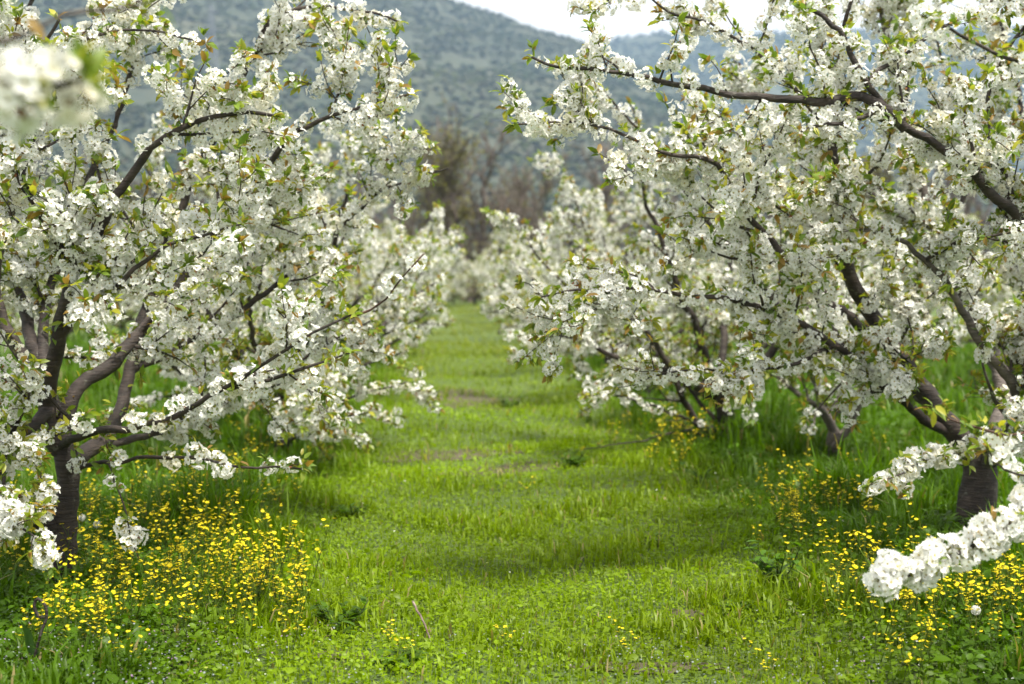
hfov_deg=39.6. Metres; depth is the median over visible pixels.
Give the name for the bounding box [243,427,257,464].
yellow wildflower
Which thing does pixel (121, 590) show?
yellow wildflower
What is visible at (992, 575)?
yellow wildflower
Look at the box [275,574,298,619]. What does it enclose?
yellow wildflower
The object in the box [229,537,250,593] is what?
yellow wildflower
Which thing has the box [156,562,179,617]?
yellow wildflower
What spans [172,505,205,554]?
yellow wildflower
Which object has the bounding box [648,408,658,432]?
yellow wildflower
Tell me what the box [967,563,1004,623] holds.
yellow wildflower
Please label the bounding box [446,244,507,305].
cherry tree
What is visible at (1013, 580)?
yellow wildflower
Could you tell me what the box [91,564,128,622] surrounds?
yellow wildflower
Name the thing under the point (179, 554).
yellow wildflower
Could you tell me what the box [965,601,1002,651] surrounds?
yellow wildflower
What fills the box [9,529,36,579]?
yellow wildflower
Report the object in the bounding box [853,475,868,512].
yellow wildflower
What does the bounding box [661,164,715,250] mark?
bare tree
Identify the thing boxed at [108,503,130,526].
yellow wildflower
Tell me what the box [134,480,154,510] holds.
yellow wildflower
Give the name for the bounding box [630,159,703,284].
bare tree
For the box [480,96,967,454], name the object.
cherry tree
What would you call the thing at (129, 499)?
yellow wildflower
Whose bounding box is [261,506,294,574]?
yellow wildflower
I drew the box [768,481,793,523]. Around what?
yellow wildflower
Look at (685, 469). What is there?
leafy weed
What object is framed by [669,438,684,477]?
yellow wildflower
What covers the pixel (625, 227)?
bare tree
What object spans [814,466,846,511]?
yellow wildflower
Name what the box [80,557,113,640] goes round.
yellow wildflower
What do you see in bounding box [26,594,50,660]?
yellow wildflower
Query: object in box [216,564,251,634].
yellow wildflower
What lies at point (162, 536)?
yellow wildflower
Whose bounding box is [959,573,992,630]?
yellow wildflower
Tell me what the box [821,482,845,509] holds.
yellow wildflower
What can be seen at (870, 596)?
yellow wildflower
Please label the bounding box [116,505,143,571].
yellow wildflower
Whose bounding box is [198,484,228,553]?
yellow wildflower
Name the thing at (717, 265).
cherry tree
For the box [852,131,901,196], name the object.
bare tree
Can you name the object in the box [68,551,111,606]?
yellow wildflower
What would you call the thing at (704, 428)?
yellow wildflower
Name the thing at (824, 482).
yellow wildflower
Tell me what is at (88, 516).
yellow wildflower
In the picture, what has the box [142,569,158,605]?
yellow wildflower
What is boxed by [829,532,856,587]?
yellow wildflower
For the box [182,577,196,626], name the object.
yellow wildflower
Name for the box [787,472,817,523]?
yellow wildflower
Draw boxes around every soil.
[293,651,390,658]
[383,448,541,461]
[414,388,528,410]
[440,460,564,475]
[557,661,723,673]
[663,609,718,620]
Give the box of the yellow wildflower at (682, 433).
[675,419,697,447]
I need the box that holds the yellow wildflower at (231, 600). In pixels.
[225,582,238,628]
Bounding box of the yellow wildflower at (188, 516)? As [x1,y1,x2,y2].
[172,484,204,551]
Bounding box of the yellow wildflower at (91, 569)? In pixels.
[89,554,121,583]
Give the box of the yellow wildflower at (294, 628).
[281,615,305,640]
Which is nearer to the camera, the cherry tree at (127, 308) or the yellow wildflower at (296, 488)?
the yellow wildflower at (296, 488)
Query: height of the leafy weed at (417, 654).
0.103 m
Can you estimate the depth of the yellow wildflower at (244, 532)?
6.99 m
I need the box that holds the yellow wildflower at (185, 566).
[176,530,190,581]
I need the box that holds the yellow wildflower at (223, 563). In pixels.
[216,554,237,582]
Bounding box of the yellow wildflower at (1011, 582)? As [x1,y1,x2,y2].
[1004,560,1023,606]
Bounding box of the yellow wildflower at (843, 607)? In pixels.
[824,559,861,646]
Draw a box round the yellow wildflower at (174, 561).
[165,548,180,586]
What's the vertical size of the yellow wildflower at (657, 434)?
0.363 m
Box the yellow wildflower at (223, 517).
[197,491,237,562]
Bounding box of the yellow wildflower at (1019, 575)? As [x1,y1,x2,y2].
[1009,572,1022,610]
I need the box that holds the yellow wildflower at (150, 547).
[136,531,156,562]
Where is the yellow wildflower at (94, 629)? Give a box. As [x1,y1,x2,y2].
[88,610,100,648]
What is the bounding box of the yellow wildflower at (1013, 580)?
[1006,571,1017,622]
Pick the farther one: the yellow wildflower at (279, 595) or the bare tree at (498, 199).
the bare tree at (498, 199)
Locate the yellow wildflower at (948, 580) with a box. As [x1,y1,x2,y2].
[925,574,952,617]
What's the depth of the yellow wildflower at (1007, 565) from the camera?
6.85 m
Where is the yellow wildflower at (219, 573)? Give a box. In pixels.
[210,547,229,595]
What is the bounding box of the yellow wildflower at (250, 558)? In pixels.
[225,536,263,595]
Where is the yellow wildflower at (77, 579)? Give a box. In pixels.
[52,540,83,631]
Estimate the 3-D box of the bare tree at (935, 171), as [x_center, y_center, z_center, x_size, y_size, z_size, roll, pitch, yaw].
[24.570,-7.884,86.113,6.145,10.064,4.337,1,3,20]
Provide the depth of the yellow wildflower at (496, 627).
5.95 m
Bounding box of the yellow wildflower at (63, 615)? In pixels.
[54,581,76,645]
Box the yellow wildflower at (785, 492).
[781,483,805,545]
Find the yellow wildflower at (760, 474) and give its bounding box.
[755,463,767,489]
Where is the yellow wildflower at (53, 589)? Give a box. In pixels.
[43,570,64,611]
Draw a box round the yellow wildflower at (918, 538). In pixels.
[910,528,934,552]
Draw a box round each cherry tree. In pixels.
[0,0,174,144]
[0,0,447,582]
[0,176,94,341]
[5,182,156,339]
[15,226,116,295]
[24,222,222,332]
[61,110,451,463]
[108,211,245,310]
[154,141,467,364]
[164,216,274,287]
[227,211,456,338]
[252,195,455,329]
[328,209,471,326]
[340,239,373,267]
[347,221,445,323]
[348,220,455,291]
[350,222,454,310]
[374,250,460,297]
[377,234,469,293]
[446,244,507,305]
[465,212,623,300]
[467,223,576,294]
[473,230,569,297]
[474,234,557,297]
[477,147,802,397]
[479,206,647,318]
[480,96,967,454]
[485,183,722,364]
[489,0,1023,528]
[490,213,674,317]
[619,239,698,285]
[633,243,721,273]
[679,258,733,282]
[703,220,870,289]
[712,159,934,461]
[768,208,957,324]
[838,179,1020,363]
[862,3,1023,602]
[885,176,1023,358]
[936,199,1020,312]
[983,252,1017,302]
[996,290,1023,349]
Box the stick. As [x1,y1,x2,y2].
[412,601,431,642]
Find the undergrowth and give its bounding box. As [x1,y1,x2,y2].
[21,243,1019,302]
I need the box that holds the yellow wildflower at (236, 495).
[223,489,239,548]
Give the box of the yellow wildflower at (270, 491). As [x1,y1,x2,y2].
[260,464,279,513]
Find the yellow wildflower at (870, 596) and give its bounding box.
[851,561,900,647]
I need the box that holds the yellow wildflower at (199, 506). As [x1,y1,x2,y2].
[189,484,225,538]
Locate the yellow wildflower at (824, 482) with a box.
[799,463,830,514]
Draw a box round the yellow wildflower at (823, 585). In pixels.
[819,553,842,617]
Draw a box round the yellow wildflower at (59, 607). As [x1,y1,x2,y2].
[54,586,66,635]
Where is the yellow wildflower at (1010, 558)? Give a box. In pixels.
[1002,552,1023,606]
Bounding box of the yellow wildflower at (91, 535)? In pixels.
[86,518,99,556]
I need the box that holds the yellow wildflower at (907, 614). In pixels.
[881,589,919,645]
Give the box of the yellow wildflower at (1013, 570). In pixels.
[1006,555,1022,594]
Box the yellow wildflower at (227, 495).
[205,493,229,530]
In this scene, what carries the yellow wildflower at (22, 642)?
on the ground at (534, 492)
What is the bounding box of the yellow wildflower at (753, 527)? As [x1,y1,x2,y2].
[752,524,762,555]
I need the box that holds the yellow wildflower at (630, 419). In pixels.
[623,405,644,436]
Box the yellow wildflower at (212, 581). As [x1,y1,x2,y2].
[194,558,231,622]
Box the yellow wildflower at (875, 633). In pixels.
[865,588,907,671]
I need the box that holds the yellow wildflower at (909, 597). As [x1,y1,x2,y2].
[898,579,942,640]
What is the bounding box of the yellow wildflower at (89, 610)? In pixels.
[71,580,105,641]
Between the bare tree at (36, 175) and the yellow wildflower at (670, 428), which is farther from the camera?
the bare tree at (36, 175)
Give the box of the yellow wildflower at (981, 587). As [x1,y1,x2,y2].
[965,569,988,625]
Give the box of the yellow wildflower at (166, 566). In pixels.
[159,548,183,596]
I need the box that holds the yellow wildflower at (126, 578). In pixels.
[98,552,136,624]
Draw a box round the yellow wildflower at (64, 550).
[52,523,76,583]
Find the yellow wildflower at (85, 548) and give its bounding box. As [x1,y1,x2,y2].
[77,531,87,561]
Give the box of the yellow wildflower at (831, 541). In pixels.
[821,516,841,564]
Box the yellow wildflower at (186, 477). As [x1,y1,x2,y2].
[171,467,195,493]
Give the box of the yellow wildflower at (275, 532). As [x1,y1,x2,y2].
[267,520,296,586]
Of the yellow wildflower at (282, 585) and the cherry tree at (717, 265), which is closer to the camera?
the yellow wildflower at (282, 585)
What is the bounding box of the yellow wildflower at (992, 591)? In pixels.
[988,565,1023,629]
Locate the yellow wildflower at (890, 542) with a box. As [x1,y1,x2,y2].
[874,526,906,555]
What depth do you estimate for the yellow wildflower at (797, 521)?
7.59 m
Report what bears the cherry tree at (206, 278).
on the ground at (534, 492)
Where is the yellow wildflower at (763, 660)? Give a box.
[744,638,777,677]
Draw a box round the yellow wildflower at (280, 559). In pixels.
[274,539,284,578]
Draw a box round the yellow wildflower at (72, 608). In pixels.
[42,605,74,657]
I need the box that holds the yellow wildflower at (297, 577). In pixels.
[285,569,301,619]
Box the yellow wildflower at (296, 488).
[290,472,300,508]
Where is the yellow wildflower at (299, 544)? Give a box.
[294,539,304,570]
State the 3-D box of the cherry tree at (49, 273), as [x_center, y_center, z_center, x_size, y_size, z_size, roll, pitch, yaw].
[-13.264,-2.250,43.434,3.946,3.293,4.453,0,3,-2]
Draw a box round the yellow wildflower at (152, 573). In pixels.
[139,551,177,597]
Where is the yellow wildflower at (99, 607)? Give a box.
[92,588,106,634]
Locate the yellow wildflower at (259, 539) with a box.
[238,530,261,570]
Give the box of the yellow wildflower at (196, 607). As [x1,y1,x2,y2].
[191,583,215,631]
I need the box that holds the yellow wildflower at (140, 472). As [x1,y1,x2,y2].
[136,460,142,485]
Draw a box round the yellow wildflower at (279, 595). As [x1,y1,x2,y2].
[270,570,309,627]
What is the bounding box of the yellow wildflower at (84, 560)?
[72,538,93,583]
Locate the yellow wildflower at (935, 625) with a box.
[927,588,955,656]
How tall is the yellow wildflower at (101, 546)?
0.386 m
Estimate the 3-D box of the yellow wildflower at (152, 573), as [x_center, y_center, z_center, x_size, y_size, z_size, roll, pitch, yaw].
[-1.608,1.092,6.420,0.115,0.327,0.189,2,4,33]
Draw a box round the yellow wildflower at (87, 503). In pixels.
[82,488,101,531]
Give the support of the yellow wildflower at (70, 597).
on the ground at (534, 492)
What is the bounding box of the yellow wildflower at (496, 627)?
[493,624,517,653]
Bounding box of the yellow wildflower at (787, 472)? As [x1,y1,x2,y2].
[777,449,807,490]
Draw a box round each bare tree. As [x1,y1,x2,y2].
[14,130,46,254]
[39,146,127,188]
[114,146,188,228]
[172,143,238,254]
[308,154,336,221]
[329,159,395,261]
[352,175,413,265]
[356,95,468,240]
[375,187,431,242]
[383,121,492,300]
[407,98,499,302]
[407,171,471,255]
[410,176,473,267]
[420,122,522,299]
[454,181,512,286]
[456,156,536,254]
[477,159,569,259]
[488,181,538,257]
[493,149,585,262]
[498,153,567,257]
[525,191,582,254]
[558,201,607,261]
[566,111,651,266]
[567,161,639,263]
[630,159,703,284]
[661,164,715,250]
[732,165,806,267]
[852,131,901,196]
[859,134,901,267]
[883,165,963,230]
[932,157,1011,263]
[941,172,999,260]
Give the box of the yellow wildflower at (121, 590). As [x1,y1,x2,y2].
[96,556,137,625]
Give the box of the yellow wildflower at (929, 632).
[922,614,937,665]
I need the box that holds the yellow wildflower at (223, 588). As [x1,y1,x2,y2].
[203,556,237,607]
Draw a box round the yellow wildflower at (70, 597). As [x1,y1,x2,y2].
[46,556,79,630]
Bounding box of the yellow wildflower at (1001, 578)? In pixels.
[992,557,1012,616]
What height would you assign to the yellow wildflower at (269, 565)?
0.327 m
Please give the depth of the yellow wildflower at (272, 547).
7.23 m
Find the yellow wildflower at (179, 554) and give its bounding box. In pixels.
[159,527,192,582]
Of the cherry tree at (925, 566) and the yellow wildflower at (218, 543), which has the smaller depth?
the cherry tree at (925, 566)
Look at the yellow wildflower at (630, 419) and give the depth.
13.51 m
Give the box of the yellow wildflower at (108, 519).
[89,504,113,548]
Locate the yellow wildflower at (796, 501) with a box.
[780,476,803,520]
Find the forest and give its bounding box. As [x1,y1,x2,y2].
[6,0,1023,268]
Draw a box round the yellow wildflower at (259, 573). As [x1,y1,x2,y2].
[253,558,264,596]
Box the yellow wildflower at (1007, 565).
[997,543,1016,581]
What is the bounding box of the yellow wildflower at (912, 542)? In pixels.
[904,495,929,558]
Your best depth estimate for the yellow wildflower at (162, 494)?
7.93 m
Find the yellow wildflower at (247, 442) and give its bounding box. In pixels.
[244,431,254,455]
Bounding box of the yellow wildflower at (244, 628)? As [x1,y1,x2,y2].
[213,581,256,656]
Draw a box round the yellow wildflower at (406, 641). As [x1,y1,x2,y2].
[395,637,413,657]
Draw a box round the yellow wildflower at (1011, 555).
[997,552,1019,615]
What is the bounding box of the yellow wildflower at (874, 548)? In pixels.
[868,539,878,560]
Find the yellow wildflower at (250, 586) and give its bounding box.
[240,567,258,609]
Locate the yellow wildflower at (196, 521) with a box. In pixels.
[186,492,213,555]
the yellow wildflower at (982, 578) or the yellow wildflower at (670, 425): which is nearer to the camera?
the yellow wildflower at (982, 578)
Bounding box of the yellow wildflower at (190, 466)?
[162,463,192,488]
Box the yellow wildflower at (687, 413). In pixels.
[672,411,688,441]
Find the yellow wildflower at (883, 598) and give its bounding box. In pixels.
[861,533,898,614]
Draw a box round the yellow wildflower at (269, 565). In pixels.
[247,547,273,601]
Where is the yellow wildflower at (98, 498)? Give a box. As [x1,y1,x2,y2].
[90,483,110,513]
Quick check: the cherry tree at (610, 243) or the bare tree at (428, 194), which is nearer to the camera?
the cherry tree at (610, 243)
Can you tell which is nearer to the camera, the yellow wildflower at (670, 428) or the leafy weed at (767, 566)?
the leafy weed at (767, 566)
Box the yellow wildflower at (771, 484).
[763,471,783,498]
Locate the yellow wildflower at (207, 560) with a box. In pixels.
[197,537,228,587]
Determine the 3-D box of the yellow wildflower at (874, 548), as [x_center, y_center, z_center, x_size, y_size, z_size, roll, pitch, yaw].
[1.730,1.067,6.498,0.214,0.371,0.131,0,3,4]
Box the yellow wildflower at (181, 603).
[156,581,189,646]
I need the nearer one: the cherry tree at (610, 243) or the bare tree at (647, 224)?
the cherry tree at (610, 243)
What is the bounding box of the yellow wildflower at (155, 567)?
[149,536,178,593]
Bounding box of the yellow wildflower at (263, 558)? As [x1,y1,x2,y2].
[248,534,267,581]
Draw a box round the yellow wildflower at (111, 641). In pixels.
[107,626,120,667]
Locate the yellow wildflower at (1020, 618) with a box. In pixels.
[1016,609,1023,649]
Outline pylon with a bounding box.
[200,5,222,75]
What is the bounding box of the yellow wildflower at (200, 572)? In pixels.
[189,538,212,601]
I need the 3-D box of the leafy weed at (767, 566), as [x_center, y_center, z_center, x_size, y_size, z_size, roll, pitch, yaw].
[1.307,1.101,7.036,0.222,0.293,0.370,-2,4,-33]
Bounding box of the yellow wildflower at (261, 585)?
[248,553,277,617]
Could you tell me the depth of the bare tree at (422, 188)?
93.01 m
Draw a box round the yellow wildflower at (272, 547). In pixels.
[260,520,294,577]
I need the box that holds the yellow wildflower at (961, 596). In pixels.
[954,580,981,648]
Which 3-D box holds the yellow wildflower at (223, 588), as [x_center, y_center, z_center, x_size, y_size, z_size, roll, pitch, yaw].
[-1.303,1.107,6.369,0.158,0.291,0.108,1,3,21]
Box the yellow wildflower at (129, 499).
[107,479,136,520]
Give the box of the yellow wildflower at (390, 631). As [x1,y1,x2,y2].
[381,619,399,651]
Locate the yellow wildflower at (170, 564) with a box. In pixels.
[161,514,198,593]
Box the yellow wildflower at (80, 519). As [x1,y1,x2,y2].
[77,511,90,561]
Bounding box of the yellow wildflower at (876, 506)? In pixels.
[862,503,889,557]
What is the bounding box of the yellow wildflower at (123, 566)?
[109,545,139,586]
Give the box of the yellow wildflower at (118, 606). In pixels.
[90,594,120,636]
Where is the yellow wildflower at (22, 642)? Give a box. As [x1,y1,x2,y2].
[17,601,48,662]
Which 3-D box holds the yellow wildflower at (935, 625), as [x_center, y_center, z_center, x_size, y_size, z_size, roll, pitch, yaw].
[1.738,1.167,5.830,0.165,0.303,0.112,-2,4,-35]
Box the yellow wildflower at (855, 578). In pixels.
[849,565,863,593]
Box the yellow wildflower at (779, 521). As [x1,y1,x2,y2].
[770,499,795,549]
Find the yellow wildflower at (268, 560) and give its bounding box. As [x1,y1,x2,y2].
[255,546,281,585]
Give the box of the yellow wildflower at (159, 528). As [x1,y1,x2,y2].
[150,503,167,555]
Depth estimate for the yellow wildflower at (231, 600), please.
6.03 m
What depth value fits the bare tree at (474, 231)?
70.61 m
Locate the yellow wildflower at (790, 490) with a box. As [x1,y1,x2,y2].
[778,475,806,507]
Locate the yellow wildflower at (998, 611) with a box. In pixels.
[994,590,1015,638]
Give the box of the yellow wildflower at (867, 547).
[853,523,879,573]
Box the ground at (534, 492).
[0,274,1022,683]
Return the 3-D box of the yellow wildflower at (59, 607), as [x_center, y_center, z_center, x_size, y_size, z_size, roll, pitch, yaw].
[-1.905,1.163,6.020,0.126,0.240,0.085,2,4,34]
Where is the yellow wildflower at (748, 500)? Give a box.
[738,485,754,521]
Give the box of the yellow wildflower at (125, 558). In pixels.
[117,544,137,577]
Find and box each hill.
[9,0,1004,271]
[603,27,1023,189]
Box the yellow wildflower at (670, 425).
[658,406,678,438]
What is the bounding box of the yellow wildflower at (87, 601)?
[74,577,96,624]
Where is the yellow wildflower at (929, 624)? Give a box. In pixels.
[893,589,939,683]
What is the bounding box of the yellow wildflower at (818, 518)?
[808,489,824,524]
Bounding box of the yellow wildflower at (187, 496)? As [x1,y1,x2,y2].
[176,471,205,531]
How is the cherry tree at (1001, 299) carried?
on the ground at (534, 492)
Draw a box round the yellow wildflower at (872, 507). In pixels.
[866,488,879,524]
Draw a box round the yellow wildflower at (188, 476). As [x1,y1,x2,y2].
[181,459,206,503]
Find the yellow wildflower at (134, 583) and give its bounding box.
[126,573,138,599]
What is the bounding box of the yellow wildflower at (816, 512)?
[812,504,836,540]
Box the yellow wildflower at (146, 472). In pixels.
[140,459,159,485]
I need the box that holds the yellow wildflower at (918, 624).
[916,621,938,674]
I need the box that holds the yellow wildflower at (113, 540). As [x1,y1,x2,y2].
[93,533,122,571]
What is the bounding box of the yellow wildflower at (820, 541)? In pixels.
[784,519,825,588]
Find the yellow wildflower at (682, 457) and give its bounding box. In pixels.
[674,433,691,478]
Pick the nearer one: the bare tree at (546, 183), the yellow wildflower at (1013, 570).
the yellow wildflower at (1013, 570)
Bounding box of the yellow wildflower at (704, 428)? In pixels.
[697,408,709,446]
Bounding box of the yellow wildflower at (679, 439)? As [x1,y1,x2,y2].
[671,427,695,456]
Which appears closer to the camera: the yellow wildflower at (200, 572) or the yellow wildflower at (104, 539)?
the yellow wildflower at (200, 572)
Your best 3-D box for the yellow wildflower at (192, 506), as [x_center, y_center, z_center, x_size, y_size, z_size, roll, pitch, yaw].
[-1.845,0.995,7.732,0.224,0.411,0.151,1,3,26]
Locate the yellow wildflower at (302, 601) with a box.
[272,568,312,654]
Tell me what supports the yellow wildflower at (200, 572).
on the ground at (534, 492)
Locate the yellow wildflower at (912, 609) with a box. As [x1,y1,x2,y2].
[900,589,921,635]
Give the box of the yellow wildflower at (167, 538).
[147,510,169,552]
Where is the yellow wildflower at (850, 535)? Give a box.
[824,531,851,578]
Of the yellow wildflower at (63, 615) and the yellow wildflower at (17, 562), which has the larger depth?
the yellow wildflower at (17, 562)
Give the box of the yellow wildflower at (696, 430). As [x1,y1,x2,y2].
[688,412,706,451]
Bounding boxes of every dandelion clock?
[78,514,85,536]
[971,605,980,647]
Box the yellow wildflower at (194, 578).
[179,552,208,611]
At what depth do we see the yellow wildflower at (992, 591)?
6.04 m
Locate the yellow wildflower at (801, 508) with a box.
[788,491,807,524]
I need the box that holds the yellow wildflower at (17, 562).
[0,538,26,582]
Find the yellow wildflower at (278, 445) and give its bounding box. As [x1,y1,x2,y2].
[266,428,280,456]
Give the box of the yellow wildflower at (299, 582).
[284,558,307,608]
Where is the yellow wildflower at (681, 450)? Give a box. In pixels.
[672,441,687,459]
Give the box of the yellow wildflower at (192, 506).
[150,488,193,550]
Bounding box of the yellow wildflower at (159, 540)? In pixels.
[157,536,193,582]
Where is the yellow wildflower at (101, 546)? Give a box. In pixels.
[90,541,109,598]
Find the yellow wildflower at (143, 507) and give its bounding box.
[137,498,170,550]
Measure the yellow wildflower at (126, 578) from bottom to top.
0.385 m
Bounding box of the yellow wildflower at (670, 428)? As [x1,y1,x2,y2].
[657,413,677,451]
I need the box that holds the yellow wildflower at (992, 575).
[978,555,1006,586]
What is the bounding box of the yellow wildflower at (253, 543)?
[241,534,275,605]
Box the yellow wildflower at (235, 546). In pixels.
[215,527,240,569]
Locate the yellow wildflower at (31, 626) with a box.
[22,605,37,634]
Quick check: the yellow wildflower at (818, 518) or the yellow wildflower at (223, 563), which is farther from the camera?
the yellow wildflower at (818, 518)
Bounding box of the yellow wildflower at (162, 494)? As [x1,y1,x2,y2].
[135,491,166,543]
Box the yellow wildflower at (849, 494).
[840,477,856,509]
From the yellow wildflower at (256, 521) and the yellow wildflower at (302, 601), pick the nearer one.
the yellow wildflower at (302, 601)
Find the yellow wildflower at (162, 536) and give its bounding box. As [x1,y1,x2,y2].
[154,513,172,553]
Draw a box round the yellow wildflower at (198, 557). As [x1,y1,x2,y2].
[190,537,221,571]
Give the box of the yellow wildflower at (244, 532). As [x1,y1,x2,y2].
[234,522,256,582]
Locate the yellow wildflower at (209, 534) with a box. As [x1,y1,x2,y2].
[198,518,219,550]
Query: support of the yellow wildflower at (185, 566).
on the ground at (534, 492)
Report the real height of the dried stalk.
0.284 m
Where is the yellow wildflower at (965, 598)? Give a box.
[956,581,988,633]
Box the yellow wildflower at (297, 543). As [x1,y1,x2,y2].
[294,531,305,559]
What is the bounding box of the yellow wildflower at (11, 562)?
[0,548,18,580]
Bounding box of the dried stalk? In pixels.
[21,597,47,659]
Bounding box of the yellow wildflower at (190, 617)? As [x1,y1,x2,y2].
[167,594,204,652]
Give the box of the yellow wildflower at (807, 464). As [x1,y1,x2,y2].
[794,434,813,476]
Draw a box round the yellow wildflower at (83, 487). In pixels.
[79,481,88,511]
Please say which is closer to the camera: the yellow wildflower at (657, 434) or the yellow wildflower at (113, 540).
the yellow wildflower at (113, 540)
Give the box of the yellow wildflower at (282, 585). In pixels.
[281,580,294,618]
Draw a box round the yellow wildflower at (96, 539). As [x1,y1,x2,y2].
[92,515,107,572]
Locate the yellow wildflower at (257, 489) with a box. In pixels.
[238,469,266,497]
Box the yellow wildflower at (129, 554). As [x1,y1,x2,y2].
[96,537,133,589]
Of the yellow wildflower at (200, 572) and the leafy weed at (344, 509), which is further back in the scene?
the leafy weed at (344, 509)
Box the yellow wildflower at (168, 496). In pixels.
[153,475,172,521]
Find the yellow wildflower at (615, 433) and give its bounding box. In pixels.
[608,421,619,449]
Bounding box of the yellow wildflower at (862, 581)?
[860,557,874,613]
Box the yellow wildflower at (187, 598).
[147,561,190,632]
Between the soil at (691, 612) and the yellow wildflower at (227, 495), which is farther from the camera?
the yellow wildflower at (227, 495)
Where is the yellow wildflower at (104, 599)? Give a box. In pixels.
[95,568,121,632]
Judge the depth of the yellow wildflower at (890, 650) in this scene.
5.50 m
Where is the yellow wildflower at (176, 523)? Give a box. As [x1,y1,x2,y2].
[160,505,185,547]
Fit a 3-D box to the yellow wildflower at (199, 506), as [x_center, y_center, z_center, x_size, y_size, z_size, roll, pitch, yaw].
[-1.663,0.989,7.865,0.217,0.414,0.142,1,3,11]
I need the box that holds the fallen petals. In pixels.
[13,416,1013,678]
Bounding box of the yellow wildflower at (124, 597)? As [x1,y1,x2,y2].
[116,561,148,639]
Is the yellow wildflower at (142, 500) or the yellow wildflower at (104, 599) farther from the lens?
the yellow wildflower at (142, 500)
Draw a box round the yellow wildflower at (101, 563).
[92,527,124,588]
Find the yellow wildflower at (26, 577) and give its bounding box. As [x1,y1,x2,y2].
[15,538,41,598]
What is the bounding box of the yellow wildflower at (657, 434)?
[652,419,661,450]
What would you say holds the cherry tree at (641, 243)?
on the ground at (534, 492)
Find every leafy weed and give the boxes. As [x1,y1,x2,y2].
[142,642,206,660]
[309,595,367,634]
[332,499,370,518]
[359,644,427,670]
[498,395,522,407]
[549,451,591,467]
[641,531,674,545]
[680,462,713,487]
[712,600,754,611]
[743,540,805,583]
[920,506,963,528]
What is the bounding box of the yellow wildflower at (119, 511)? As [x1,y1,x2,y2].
[117,509,136,554]
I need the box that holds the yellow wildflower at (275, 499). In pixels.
[266,476,287,512]
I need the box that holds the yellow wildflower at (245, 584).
[240,558,268,622]
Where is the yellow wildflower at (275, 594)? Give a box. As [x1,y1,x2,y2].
[264,557,303,618]
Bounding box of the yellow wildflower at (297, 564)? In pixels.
[287,518,333,601]
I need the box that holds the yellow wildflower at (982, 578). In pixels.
[974,559,1000,610]
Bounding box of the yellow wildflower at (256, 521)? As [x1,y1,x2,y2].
[255,516,272,568]
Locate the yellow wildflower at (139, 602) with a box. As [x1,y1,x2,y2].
[124,570,157,629]
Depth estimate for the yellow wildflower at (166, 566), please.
6.49 m
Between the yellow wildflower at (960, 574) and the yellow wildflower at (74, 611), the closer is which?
the yellow wildflower at (74, 611)
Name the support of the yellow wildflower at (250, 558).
on the ground at (534, 492)
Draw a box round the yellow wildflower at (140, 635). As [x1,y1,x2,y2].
[120,621,148,677]
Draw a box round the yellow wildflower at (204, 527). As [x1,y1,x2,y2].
[188,510,207,568]
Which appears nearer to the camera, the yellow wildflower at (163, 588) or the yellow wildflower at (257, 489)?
the yellow wildflower at (163, 588)
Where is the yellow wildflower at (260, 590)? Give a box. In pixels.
[232,563,265,614]
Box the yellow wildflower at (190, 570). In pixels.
[182,545,206,597]
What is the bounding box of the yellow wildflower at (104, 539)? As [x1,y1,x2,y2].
[88,519,111,557]
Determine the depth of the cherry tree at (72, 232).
7.02 m
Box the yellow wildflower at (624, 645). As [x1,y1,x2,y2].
[608,616,638,649]
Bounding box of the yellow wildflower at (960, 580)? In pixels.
[954,549,982,609]
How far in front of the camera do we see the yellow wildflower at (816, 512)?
7.77 m
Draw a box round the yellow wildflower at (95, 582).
[66,576,103,648]
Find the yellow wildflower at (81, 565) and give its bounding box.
[77,528,89,566]
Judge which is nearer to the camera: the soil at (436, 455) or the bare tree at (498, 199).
the soil at (436, 455)
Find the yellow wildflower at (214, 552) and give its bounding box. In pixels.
[205,513,239,577]
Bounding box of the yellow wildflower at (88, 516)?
[77,498,94,538]
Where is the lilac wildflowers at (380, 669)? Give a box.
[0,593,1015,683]
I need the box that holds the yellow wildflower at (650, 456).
[646,438,660,473]
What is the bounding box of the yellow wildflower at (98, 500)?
[90,482,101,524]
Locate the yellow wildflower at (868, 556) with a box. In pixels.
[853,530,875,586]
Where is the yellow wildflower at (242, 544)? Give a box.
[225,524,245,581]
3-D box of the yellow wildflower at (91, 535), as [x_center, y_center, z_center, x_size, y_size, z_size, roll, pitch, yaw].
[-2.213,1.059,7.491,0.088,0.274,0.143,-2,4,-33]
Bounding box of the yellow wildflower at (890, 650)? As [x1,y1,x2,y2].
[885,634,917,683]
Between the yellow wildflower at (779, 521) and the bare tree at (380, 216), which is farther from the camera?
the bare tree at (380, 216)
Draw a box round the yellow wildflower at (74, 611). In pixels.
[72,597,107,645]
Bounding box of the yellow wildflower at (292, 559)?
[286,533,310,591]
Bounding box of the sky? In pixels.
[455,0,1023,41]
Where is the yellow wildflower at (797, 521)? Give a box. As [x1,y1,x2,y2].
[792,500,815,560]
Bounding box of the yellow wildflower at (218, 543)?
[210,500,247,571]
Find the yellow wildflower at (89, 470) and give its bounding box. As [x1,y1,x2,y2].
[86,468,106,521]
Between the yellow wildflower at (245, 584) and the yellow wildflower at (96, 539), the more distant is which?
the yellow wildflower at (96, 539)
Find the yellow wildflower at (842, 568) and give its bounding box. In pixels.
[822,541,852,590]

